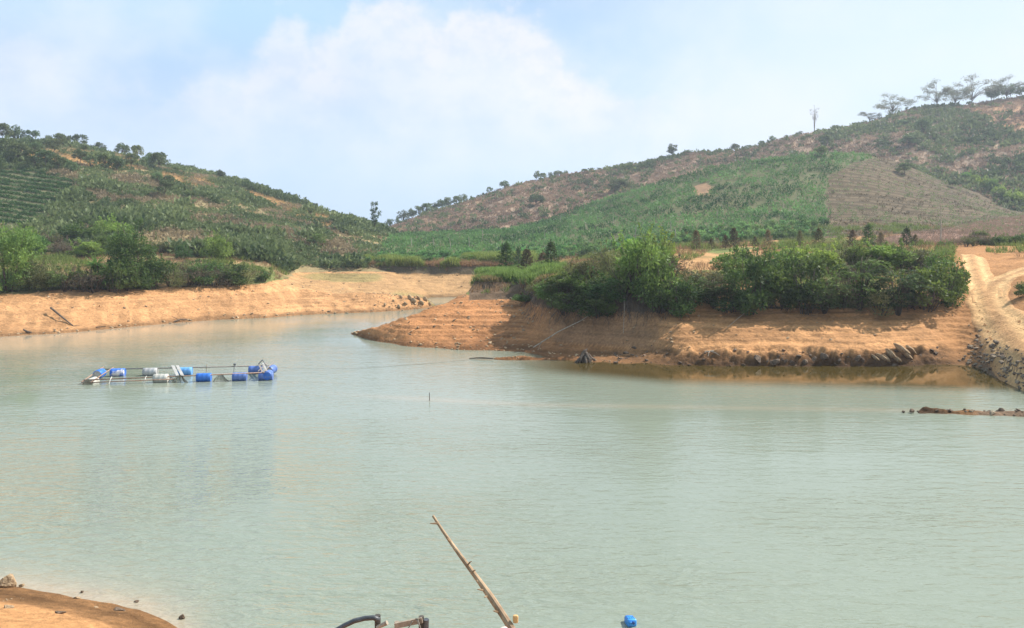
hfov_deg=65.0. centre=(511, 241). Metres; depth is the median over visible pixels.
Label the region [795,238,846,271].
bush
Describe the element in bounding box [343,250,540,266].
bank edge grass
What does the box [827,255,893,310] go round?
feathery bush
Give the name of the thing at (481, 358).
driftwood log
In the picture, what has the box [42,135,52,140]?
hill tree
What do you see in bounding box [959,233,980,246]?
bush
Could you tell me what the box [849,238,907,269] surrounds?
bush
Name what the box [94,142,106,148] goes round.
hill tree
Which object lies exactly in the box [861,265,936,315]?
feathery bush
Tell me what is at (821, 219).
crop plant
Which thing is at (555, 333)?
fallen branch
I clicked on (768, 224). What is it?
crop plant
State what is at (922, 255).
bush
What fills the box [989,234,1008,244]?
bush
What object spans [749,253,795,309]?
bush
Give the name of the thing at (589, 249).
crop plant
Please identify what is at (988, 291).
dirt road
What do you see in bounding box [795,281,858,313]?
feathery bush
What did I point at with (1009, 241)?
bush
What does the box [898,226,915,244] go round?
young pine
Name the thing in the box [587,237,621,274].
bush
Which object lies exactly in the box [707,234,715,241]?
crop plant
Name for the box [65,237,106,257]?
bush
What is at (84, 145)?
hill tree
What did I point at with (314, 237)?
bush
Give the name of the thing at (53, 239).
bush
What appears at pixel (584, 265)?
bush
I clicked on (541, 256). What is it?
browning pine
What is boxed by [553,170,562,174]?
hill tree
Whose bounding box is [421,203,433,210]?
hill tree
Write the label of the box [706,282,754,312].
bush
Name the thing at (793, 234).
crop plant
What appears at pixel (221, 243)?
bush
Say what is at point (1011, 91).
hill tree
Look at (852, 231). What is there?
browning pine
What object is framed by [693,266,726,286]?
bush
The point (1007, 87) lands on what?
flat topped tree
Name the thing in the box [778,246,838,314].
bush
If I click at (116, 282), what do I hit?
bush
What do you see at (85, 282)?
dry bush
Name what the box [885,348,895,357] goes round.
rock slab
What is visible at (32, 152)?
hill tree
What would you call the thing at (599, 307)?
bush
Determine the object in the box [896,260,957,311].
bush
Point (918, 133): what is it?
hill tree
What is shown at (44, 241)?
bush
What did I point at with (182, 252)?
bush
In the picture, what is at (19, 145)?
hill tree
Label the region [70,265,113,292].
dry bush
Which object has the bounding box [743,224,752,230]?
crop plant
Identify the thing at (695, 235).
browning pine
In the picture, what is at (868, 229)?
young pine
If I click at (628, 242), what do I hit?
bush
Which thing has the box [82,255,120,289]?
strappy shrub
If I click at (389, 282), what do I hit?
hill
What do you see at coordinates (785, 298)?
bush
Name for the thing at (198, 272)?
dry bush
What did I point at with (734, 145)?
hill tree
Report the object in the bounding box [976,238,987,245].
bush
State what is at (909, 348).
rock slab
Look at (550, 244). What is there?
young pine
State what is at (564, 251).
crop plant
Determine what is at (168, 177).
hill tree
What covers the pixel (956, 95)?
flat topped tree
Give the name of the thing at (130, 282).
feathery bush
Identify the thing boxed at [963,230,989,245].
dry bush
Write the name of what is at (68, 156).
golden grass
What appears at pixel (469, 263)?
dry edge grass
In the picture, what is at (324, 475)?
water
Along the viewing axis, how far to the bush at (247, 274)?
93.88 m
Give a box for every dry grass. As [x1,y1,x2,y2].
[0,222,1019,302]
[870,214,1023,245]
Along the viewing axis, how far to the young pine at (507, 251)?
92.39 m
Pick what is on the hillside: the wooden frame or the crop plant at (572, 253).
the crop plant at (572, 253)
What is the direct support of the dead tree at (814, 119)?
on the hill at (966, 160)
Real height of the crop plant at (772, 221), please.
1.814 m
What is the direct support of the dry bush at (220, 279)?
on the ground at (948, 336)
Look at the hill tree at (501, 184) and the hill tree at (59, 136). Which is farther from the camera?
the hill tree at (501, 184)
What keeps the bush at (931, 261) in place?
on the ground at (948, 336)
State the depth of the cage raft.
47.34 m
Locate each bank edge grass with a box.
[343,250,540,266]
[472,258,567,285]
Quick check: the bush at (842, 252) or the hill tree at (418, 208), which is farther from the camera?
the hill tree at (418, 208)
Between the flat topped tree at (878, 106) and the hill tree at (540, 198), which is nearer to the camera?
the hill tree at (540, 198)
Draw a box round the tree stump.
[575,349,595,362]
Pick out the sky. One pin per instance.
(344, 106)
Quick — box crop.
[0,167,75,224]
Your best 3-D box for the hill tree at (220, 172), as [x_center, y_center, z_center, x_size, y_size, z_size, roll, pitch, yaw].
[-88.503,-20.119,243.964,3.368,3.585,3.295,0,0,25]
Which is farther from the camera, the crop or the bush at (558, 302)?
the crop
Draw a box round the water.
[0,297,1023,627]
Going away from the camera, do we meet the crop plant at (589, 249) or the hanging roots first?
the hanging roots
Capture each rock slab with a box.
[876,353,887,360]
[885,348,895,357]
[893,343,910,353]
[903,353,912,358]
[906,345,916,354]
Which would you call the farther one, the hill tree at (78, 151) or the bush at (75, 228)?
the hill tree at (78, 151)
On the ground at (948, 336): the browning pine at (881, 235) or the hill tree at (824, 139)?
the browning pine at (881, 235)
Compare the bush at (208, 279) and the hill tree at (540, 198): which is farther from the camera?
the hill tree at (540, 198)
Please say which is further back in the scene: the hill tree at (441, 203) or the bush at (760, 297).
the hill tree at (441, 203)
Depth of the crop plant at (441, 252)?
146.28 m
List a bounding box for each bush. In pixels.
[12,254,58,290]
[18,227,53,253]
[26,265,62,289]
[37,226,63,249]
[44,262,91,291]
[46,235,76,254]
[57,218,91,239]
[62,265,102,291]
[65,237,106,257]
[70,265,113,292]
[81,218,114,236]
[82,233,115,254]
[92,258,140,292]
[95,213,133,234]
[112,271,144,290]
[135,252,178,288]
[147,237,173,253]
[159,260,187,288]
[165,258,198,272]
[168,259,208,285]
[174,242,194,258]
[184,257,227,271]
[184,263,219,284]
[199,228,234,260]
[201,262,231,286]
[213,261,250,286]
[226,236,240,256]
[227,262,261,284]
[255,267,271,281]
[306,233,327,243]
[512,292,530,302]
[524,278,539,295]
[532,278,560,301]
[536,278,570,294]
[538,271,570,289]
[544,290,584,315]
[553,269,589,293]
[562,253,603,278]
[565,259,590,275]
[572,274,607,298]
[573,286,618,317]
[583,266,626,307]
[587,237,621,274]
[602,251,648,300]
[609,230,646,267]
[610,222,678,306]
[630,254,683,313]
[637,226,679,269]
[657,275,703,317]
[660,248,693,280]
[672,277,715,302]
[674,267,706,285]
[689,278,736,308]
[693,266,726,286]
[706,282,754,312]
[708,244,747,280]
[721,245,787,315]
[738,244,771,270]
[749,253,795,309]
[756,240,798,274]
[759,274,807,311]
[773,241,812,274]
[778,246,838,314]
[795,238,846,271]
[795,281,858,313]
[821,239,862,271]
[825,261,860,309]
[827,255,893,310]
[835,238,881,269]
[848,281,911,317]
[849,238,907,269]
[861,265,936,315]
[870,238,919,270]
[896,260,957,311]
[897,240,940,271]
[897,284,940,309]
[920,246,955,277]
[923,244,970,308]
[936,238,950,245]
[945,236,963,246]
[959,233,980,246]
[962,169,971,177]
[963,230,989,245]
[970,229,989,236]
[974,174,990,185]
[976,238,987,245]
[978,234,995,245]
[982,176,1000,187]
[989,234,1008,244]
[990,183,1005,193]
[997,188,1008,198]
[998,231,1015,245]
[1003,188,1022,199]
[1007,231,1023,244]
[1013,191,1023,203]
[1013,281,1023,296]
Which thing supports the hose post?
on the ground at (948, 336)
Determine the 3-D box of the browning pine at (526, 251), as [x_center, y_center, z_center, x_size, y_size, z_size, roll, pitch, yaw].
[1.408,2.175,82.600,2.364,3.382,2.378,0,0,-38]
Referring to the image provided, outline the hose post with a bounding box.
[375,614,387,627]
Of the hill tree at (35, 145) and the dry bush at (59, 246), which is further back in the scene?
the hill tree at (35, 145)
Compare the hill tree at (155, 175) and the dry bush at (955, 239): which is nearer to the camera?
the dry bush at (955, 239)
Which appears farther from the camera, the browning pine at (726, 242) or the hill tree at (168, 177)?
the hill tree at (168, 177)
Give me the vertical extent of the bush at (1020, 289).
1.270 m
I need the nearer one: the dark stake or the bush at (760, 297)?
the dark stake
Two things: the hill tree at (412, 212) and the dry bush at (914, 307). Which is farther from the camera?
the hill tree at (412, 212)
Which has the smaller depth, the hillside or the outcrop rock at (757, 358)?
the outcrop rock at (757, 358)
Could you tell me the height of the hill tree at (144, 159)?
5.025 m
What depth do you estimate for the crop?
160.37 m
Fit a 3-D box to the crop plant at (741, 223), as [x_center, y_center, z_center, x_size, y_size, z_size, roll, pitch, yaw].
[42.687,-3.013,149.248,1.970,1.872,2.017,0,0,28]
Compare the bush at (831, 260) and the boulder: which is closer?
the boulder
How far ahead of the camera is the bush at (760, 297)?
58.89 m
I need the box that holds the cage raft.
[81,359,277,384]
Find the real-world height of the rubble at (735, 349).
1.090 m
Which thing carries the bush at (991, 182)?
on the hill at (966, 160)
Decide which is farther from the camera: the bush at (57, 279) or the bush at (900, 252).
the bush at (57, 279)
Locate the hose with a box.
[336,615,380,627]
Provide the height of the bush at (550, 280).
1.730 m
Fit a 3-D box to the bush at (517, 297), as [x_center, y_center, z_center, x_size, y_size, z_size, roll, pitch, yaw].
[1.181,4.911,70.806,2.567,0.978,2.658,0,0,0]
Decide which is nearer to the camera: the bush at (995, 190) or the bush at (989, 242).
the bush at (989, 242)
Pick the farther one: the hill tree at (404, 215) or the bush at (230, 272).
the hill tree at (404, 215)
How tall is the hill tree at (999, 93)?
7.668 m
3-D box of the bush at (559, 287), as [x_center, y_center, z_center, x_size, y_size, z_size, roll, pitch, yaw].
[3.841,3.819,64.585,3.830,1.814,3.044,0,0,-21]
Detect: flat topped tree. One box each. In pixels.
[857,111,881,122]
[872,94,916,112]
[914,78,953,103]
[940,88,970,102]
[948,74,1004,102]
[984,74,1023,97]
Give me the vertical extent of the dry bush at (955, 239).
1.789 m
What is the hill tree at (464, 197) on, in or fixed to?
on the hill at (966, 160)
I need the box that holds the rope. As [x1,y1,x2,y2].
[273,358,476,368]
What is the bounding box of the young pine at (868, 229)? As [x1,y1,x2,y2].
[858,223,876,244]
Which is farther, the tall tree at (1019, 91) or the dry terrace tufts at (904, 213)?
the tall tree at (1019, 91)
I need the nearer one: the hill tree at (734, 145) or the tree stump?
the tree stump
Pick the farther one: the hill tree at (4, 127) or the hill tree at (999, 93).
the hill tree at (999, 93)
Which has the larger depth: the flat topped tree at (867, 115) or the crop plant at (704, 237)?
the flat topped tree at (867, 115)
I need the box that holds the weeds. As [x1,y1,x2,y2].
[473,266,565,285]
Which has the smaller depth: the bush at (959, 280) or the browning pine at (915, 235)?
the bush at (959, 280)
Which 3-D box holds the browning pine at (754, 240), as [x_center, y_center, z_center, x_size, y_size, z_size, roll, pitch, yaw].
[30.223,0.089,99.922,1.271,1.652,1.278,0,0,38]
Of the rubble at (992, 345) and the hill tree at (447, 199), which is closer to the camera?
the rubble at (992, 345)
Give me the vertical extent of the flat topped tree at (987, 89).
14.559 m
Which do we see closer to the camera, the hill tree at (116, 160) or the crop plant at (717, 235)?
the crop plant at (717, 235)
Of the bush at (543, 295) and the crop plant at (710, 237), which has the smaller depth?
the bush at (543, 295)
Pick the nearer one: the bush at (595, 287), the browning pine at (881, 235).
the bush at (595, 287)
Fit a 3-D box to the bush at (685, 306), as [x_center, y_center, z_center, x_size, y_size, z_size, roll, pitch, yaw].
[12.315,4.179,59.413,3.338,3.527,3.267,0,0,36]
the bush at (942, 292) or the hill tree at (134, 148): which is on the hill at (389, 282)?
the hill tree at (134, 148)
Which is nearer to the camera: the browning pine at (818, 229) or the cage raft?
the cage raft
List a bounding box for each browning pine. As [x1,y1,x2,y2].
[515,246,533,269]
[534,251,545,261]
[689,228,702,248]
[707,238,715,249]
[721,235,730,248]
[727,228,741,246]
[751,235,758,246]
[762,230,776,244]
[795,230,804,244]
[811,226,826,244]
[845,229,857,246]
[876,232,887,244]
[908,234,920,244]
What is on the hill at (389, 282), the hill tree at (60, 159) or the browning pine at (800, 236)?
the hill tree at (60, 159)
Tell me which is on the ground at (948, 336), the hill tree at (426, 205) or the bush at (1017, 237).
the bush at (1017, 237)
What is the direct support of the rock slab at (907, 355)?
on the ground at (948, 336)
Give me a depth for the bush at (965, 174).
253.50 m
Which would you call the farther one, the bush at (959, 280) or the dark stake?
the bush at (959, 280)
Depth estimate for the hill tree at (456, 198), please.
357.99 m
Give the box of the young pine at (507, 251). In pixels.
[494,240,517,266]
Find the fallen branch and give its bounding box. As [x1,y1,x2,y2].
[533,317,585,348]
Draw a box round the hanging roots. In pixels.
[520,290,690,331]
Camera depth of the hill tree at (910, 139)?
296.26 m
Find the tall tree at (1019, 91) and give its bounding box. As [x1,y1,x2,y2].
[1015,86,1023,94]
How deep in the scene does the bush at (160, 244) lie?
116.18 m
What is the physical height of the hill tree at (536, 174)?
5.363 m
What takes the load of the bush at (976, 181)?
on the hill at (966, 160)
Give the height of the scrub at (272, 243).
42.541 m
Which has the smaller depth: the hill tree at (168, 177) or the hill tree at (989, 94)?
the hill tree at (168, 177)
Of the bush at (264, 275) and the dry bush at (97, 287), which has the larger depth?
the bush at (264, 275)
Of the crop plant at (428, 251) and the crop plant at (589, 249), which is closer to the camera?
the crop plant at (589, 249)
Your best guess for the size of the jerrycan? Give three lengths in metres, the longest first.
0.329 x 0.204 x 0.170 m
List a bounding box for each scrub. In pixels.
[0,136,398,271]
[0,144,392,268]
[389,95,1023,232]
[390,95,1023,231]
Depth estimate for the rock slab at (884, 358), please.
52.83 m
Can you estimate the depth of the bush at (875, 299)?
59.99 m
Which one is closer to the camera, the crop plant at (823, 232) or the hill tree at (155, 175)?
the crop plant at (823, 232)
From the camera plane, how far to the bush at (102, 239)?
112.54 m
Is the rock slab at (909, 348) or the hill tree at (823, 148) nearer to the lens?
the rock slab at (909, 348)
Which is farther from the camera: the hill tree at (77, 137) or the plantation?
the hill tree at (77, 137)
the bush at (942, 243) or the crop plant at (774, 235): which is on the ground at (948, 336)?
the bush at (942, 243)
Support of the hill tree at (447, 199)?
on the hill at (966, 160)
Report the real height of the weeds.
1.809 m
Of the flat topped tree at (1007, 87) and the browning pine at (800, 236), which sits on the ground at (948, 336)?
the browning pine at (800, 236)
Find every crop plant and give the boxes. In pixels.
[423,250,431,256]
[425,255,432,261]
[438,250,444,257]
[559,249,568,257]
[568,250,574,256]
[580,246,587,253]
[585,245,593,253]
[676,237,682,242]
[681,226,689,232]
[686,235,693,242]
[700,232,708,241]
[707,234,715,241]
[713,231,719,238]
[738,221,746,228]
[742,232,749,240]
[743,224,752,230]
[749,232,757,239]
[763,222,772,228]
[768,219,777,226]
[770,231,778,239]
[788,219,794,225]
[788,230,797,237]
[803,220,811,228]
[810,219,818,226]
[818,217,825,224]
[819,228,827,235]
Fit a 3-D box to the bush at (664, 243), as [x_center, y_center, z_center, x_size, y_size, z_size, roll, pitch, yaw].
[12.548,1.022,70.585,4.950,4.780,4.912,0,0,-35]
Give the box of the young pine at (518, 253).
[513,246,522,266]
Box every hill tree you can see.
[0,123,13,136]
[0,135,21,150]
[0,156,6,169]
[1,124,23,137]
[2,141,30,157]
[20,129,39,138]
[22,148,45,164]
[28,141,43,150]
[34,149,55,165]
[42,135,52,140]
[45,138,63,150]
[48,153,67,166]
[53,133,66,141]
[65,159,78,171]
[67,134,87,143]
[71,148,86,161]
[81,144,89,149]
[81,155,97,165]
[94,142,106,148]
[95,152,112,163]
[106,155,125,169]
[114,143,130,152]
[122,152,139,165]
[130,145,143,155]
[139,153,152,162]
[148,152,169,166]
[150,172,162,179]
[155,179,174,193]
[162,173,174,181]
[215,169,225,175]
[385,219,392,224]
[396,210,408,219]
[408,208,416,216]
[415,206,424,214]
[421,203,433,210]
[436,199,447,206]
[444,197,452,204]
[452,196,459,201]
[458,194,467,199]
[499,180,509,186]
[527,193,545,202]
[533,171,539,180]
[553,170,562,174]
[604,178,630,188]
[729,143,739,148]
[813,145,829,152]
[817,134,834,146]
[895,162,912,173]
[897,134,918,146]
[907,130,925,143]
[912,118,935,132]
[948,179,957,184]
[984,90,997,98]
[993,86,1004,96]
[1004,83,1017,96]
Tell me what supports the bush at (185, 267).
on the ground at (948, 336)
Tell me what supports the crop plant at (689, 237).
on the hillside
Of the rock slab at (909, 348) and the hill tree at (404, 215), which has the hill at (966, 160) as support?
the hill tree at (404, 215)
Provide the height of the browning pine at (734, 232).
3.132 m
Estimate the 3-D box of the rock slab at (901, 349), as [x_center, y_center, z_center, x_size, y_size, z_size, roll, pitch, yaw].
[26.064,7.257,53.850,1.235,0.371,1.026,42,2,26]
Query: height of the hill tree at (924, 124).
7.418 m
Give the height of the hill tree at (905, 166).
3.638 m
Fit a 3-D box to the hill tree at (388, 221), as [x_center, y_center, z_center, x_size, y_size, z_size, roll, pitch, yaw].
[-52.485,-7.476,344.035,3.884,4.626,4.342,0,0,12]
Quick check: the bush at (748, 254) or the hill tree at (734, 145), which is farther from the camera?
the hill tree at (734, 145)
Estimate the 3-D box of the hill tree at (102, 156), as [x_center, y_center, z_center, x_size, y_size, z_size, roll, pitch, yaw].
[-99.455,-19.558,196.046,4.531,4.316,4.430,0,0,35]
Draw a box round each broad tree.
[0,220,47,291]
[103,216,161,288]
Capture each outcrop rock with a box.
[754,355,760,363]
[770,359,779,364]
[820,353,828,359]
[855,355,860,361]
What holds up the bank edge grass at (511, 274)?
on the ground at (948, 336)
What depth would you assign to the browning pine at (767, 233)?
99.92 m
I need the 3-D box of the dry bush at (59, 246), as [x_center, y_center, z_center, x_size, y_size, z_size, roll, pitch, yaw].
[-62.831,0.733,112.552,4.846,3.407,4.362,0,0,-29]
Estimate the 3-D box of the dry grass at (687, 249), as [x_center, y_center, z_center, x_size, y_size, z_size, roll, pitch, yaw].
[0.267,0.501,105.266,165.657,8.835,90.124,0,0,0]
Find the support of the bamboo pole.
on the ground at (948, 336)
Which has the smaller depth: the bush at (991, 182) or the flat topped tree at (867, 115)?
the bush at (991, 182)
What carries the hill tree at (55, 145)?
on the hill at (389, 282)
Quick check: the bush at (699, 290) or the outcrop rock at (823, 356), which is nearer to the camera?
the outcrop rock at (823, 356)
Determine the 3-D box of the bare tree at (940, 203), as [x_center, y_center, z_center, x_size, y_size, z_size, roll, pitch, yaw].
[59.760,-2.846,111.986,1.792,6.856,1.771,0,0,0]
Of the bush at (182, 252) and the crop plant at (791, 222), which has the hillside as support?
the crop plant at (791, 222)
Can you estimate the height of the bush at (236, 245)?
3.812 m
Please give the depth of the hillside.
191.07 m
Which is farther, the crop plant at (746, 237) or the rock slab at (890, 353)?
the crop plant at (746, 237)
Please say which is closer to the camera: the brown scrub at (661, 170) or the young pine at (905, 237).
the young pine at (905, 237)
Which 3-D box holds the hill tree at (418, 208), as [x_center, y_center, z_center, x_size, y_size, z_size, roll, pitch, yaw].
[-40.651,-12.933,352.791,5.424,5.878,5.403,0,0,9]
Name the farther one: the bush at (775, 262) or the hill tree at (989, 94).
the hill tree at (989, 94)
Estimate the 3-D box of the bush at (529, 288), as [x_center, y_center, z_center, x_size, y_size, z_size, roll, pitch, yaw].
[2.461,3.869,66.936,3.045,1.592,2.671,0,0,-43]
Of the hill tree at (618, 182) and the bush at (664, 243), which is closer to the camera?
the bush at (664, 243)
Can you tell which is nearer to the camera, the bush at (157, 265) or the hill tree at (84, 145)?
the bush at (157, 265)
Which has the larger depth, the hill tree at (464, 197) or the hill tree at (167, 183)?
the hill tree at (464, 197)
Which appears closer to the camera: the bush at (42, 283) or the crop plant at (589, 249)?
the bush at (42, 283)
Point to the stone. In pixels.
(118, 609)
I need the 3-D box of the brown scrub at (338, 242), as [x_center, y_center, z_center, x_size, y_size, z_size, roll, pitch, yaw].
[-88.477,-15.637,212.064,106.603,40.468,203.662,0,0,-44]
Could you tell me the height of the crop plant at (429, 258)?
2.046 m
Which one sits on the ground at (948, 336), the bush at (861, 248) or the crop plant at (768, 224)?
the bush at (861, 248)
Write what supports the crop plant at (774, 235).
on the hillside
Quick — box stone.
[114,607,124,610]
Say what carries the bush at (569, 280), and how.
on the ground at (948, 336)
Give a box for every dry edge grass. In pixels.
[366,256,513,266]
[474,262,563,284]
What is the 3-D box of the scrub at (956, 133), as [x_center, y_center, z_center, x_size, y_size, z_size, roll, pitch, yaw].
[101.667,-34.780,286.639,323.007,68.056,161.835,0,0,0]
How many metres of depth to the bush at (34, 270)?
81.11 m
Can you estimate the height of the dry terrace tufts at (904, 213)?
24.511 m
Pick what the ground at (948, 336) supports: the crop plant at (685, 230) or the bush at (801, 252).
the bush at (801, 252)
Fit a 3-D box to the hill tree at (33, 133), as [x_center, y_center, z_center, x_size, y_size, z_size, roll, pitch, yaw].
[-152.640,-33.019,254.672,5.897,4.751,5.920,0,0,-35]
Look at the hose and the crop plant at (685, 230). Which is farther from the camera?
the crop plant at (685, 230)
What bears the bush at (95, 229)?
on the hill at (389, 282)
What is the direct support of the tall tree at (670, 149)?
on the hill at (966, 160)
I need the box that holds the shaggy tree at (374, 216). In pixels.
[370,201,381,225]
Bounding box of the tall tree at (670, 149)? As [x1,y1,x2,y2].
[666,143,677,153]
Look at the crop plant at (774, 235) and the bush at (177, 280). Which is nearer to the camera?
the bush at (177, 280)
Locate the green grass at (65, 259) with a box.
[0,221,1023,303]
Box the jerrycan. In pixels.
[624,615,636,626]
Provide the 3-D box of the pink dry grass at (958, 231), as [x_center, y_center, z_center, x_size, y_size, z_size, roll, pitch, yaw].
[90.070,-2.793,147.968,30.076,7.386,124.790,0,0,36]
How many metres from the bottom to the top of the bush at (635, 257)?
7.101 m
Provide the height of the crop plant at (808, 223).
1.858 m
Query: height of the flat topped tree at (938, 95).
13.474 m
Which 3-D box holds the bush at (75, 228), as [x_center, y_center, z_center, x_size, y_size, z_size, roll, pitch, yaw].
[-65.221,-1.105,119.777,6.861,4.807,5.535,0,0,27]
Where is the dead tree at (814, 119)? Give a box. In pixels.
[810,105,817,130]
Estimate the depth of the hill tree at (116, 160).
195.36 m
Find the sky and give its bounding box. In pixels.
[0,0,1023,224]
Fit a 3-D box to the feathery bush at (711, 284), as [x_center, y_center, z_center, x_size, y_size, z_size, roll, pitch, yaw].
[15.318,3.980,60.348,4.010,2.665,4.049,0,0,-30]
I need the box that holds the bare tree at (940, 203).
[935,197,946,240]
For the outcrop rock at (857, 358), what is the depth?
52.80 m
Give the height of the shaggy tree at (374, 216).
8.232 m
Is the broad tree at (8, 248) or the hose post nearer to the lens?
the hose post
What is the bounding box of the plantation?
[377,150,875,256]
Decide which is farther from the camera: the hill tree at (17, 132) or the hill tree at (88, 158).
the hill tree at (17, 132)
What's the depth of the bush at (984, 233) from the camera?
129.10 m
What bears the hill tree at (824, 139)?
on the hill at (966, 160)
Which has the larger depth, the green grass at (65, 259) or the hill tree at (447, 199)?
the hill tree at (447, 199)
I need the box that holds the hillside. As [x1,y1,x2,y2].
[375,154,1023,271]
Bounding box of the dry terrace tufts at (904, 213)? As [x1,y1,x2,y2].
[827,155,1020,236]
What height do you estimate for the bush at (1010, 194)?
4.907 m
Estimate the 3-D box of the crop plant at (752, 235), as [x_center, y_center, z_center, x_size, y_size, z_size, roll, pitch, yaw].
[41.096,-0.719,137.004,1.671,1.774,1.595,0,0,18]
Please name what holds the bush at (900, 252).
on the ground at (948, 336)
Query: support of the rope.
on the water
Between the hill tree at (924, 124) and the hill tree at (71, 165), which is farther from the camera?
the hill tree at (924, 124)
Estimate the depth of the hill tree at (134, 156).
206.44 m
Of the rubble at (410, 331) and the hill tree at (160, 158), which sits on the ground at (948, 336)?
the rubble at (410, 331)
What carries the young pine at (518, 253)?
on the ground at (948, 336)
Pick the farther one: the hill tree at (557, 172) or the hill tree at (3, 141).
the hill tree at (557, 172)
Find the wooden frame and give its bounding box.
[394,615,423,627]
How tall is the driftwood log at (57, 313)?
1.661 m
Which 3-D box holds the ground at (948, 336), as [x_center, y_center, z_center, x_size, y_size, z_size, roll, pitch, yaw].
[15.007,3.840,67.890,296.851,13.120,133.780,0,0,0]
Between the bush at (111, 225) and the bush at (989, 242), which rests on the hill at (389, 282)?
the bush at (111, 225)
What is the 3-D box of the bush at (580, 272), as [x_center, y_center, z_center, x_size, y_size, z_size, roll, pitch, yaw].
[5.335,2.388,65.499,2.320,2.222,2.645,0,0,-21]
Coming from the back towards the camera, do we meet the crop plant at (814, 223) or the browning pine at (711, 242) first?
the crop plant at (814, 223)
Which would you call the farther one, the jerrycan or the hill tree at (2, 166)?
the hill tree at (2, 166)
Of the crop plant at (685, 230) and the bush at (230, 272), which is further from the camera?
the crop plant at (685, 230)
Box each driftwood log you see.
[50,307,79,325]
[469,357,493,358]
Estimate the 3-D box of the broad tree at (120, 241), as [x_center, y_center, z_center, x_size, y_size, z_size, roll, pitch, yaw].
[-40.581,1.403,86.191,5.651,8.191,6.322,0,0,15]
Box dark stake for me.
[423,618,428,627]
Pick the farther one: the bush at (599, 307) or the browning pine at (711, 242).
the browning pine at (711, 242)
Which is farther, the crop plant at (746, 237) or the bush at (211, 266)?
the crop plant at (746, 237)
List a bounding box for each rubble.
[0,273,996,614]
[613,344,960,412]
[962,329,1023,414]
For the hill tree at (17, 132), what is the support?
on the hill at (389, 282)
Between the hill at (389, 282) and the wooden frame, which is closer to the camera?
the wooden frame
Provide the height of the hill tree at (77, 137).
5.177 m
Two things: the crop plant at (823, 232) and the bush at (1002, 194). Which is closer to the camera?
the crop plant at (823, 232)
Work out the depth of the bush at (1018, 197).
222.05 m
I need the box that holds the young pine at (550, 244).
[540,239,561,263]
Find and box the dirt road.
[960,254,1023,390]
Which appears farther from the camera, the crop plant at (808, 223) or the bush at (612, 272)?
the crop plant at (808, 223)
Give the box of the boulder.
[0,573,16,587]
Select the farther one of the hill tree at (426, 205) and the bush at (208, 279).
the hill tree at (426, 205)
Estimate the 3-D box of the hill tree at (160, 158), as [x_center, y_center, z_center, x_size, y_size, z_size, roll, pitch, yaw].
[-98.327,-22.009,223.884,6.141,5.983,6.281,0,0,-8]
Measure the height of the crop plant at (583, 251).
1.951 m
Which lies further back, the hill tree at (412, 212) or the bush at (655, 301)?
the hill tree at (412, 212)
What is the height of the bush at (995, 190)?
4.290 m
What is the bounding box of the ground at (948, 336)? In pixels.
[0,234,1023,627]
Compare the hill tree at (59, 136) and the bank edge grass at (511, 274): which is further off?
the hill tree at (59, 136)
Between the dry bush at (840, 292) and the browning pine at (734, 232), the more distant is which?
the browning pine at (734, 232)
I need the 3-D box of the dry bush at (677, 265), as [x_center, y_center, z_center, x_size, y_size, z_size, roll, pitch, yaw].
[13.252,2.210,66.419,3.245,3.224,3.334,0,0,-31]
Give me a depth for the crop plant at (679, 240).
137.72 m
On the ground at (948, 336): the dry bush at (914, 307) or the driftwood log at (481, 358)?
the dry bush at (914, 307)
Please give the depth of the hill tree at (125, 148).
254.67 m
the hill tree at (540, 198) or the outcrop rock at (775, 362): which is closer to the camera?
the outcrop rock at (775, 362)
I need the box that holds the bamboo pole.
[430,515,517,627]
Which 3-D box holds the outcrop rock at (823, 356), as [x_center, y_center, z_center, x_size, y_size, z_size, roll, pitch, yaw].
[20.624,7.609,53.131,0.601,0.487,0.448,0,0,40]
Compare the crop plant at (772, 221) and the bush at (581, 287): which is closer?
the bush at (581, 287)
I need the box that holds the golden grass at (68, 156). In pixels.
[20,143,331,224]
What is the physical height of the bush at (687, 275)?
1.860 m
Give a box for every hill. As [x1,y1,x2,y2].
[0,149,428,298]
[399,100,1023,229]
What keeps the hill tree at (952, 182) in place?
on the hillside
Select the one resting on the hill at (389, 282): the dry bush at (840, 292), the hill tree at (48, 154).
the hill tree at (48, 154)

